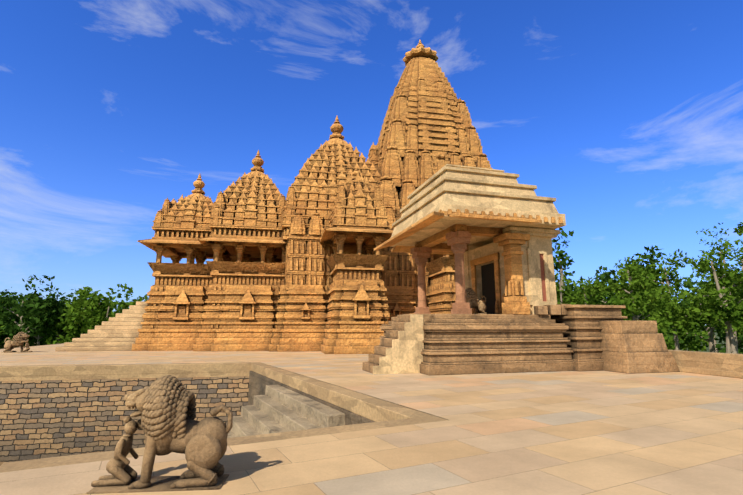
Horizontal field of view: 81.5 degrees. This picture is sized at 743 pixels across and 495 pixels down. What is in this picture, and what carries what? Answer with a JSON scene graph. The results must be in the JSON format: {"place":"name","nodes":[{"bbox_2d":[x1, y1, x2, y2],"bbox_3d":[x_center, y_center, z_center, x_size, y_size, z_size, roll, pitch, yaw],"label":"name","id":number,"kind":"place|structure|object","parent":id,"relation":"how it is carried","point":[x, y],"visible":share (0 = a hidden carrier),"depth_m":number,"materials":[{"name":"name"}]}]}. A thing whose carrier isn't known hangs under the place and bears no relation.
{"place":"outdoors","nodes":[
{"label":"outdoors","id":0,"kind":"place"},
{"bbox_2d":[55,301,147,350],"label":"temple stairs","id":1,"kind":"structure","parent":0,"point":[118,332],"depth_m":32.61,"materials":[{"name":"beige stone"}]},
{"bbox_2d":[0,0,742,324],"label":"sky","id":2,"kind":"structure","parent":0,"point":[627,114],"materials":[{"name":"blue"}]},
{"bbox_2d":[410,231,471,313],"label":"columns","id":3,"kind":"structure","parent":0,"point":[458,241],"depth_m":17.92,"materials":[{"name":"stone"}]},
{"bbox_2d":[270,330,742,419],"bbox_3d":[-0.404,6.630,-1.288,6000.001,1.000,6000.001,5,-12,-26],"label":"terrain","id":4,"kind":"structure","parent":0,"point":[717,341],"depth_m":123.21,"materials":[{"name":"beige stone"}]},
{"bbox_2d":[0,343,446,472],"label":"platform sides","id":5,"kind":"object","parent":4,"relation":"on","point":[51,462],"visible":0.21,"depth_m":6.53,"materials":[{"name":"beige stone"}]},
{"bbox_2d":[2,331,32,352],"bbox_3d":[-24.676,6.619,30.201,1.790,1.451,0.667,3,-11,-14],"label":"lion statue","id":6,"kind":"object","parent":5,"relation":"on","point":[18,341],"visible":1,"depth_m":30.04,"materials":[{"name":"grey stone"}]},
{"bbox_2d":[0,376,248,465],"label":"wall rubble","id":7,"kind":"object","parent":5,"relation":"attached to","point":[47,419],"visible":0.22,"depth_m":18.99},
{"bbox_2d":[0,362,258,380],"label":"wall coping","id":8,"kind":"object","parent":5,"relation":"on","point":[86,372],"visible":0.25,"depth_m":19.68,"materials":[{"name":"beige stone"}]},
{"bbox_2d":[132,40,491,353],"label":"temple","id":9,"kind":"structure","parent":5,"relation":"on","point":[304,266],"depth_m":33.86,"materials":[{"name":"stone"}]},
{"bbox_2d":[0,344,742,494],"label":"stone pavement","id":10,"kind":"structure","parent":5,"relation":"on","point":[586,433],"depth_m":6.35,"materials":[{"name":"beige stone"}]},
{"bbox_2d":[87,375,232,493],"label":"lion statue","id":11,"kind":"object","parent":10,"relation":"on","point":[166,423],"visible":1,"depth_m":4.60,"materials":[{"name":"grey stone"}]},
{"bbox_2d":[668,350,742,378],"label":"parapet","id":12,"kind":"structure","parent":10,"relation":"on","point":[717,364],"depth_m":15.52,"materials":[{"name":"beige stone"}]},
{"bbox_2d":[227,385,344,437],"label":"steps","id":13,"kind":"structure","parent":4,"relation":"on","point":[276,408],"depth_m":12.82,"materials":[{"name":"grey stone"}]},
{"bbox_2d":[248,371,374,424],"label":"stair side wall","id":14,"kind":"structure","parent":4,"relation":"on","point":[258,383],"depth_m":16.21,"materials":[{"name":"grey stone"}]},
{"bbox_2d":[251,362,432,421],"bbox_3d":[-2.266,4.573,14.485,0.502,0.347,15.352,5,-12,-26],"label":"wall coping","id":15,"kind":"object","parent":14,"relation":"on","point":[371,408],"visible":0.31,"depth_m":11.14,"materials":[{"name":"beige stone"}]},
{"bbox_2d":[0,222,742,351],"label":"tree leaves","id":16,"kind":"object","parent":4,"relation":"on","point":[651,295],"visible":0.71,"depth_m":30.08,"materials":[{"name":"green plant"}]},
{"bbox_2d":[0,228,742,353],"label":"tree leaves","id":17,"kind":"object","parent":4,"relation":"on","point":[40,315],"visible":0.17,"depth_m":61.87,"materials":[{"name":"green plant"}]},
{"bbox_2d":[0,252,742,353],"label":"trees","id":18,"kind":"object","parent":4,"relation":"on","point":[732,342],"visible":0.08,"depth_m":34.62,"materials":[{"name":"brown plant"}]},
{"bbox_2d":[362,304,679,375],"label":"stone platform","id":19,"kind":"structure","parent":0,"point":[558,337],"depth_m":16.78,"materials":[{"name":"brown stone"}]},
{"bbox_2d":[373,164,565,374],"bbox_3d":[3.482,0.739,19.803,9.153,9.142,7.718,5,-12,-26],"label":"shrine plaster","id":20,"kind":"object","parent":19,"relation":"on","point":[446,187],"visible":0.69,"depth_m":18.33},
{"bbox_2d":[374,209,562,314],"bbox_3d":[3.559,1.079,19.739,6.366,4.050,8.528,5,-12,-26],"label":"carved shrine","id":21,"kind":"object","parent":20,"relation":"attached to","point":[513,300],"visible":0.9,"depth_m":18.09,"materials":[{"name":"beige stone"}]},
{"bbox_2d":[481,263,496,313],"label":"doorway","id":22,"kind":"structure","parent":20,"relation":"in","point":[488,282],"depth_m":20.61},
{"bbox_2d":[540,254,545,300],"bbox_3d":[7.081,1.270,18.349,0.676,2.041,0.162,5,-12,-26],"label":"shrine niche","id":23,"kind":"object","parent":20,"relation":"in","point":[542,277],"visible":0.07,"depth_m":18.39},
{"bbox_2d":[465,288,486,313],"bbox_3d":[4.420,2.408,19.123,1.486,1.248,0.608,3,-11,-16],"label":"statue","id":24,"kind":"object","parent":19,"relation":"on","point":[479,306],"visible":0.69,"depth_m":18.99,"materials":[{"name":"grey stone"}]}
]}

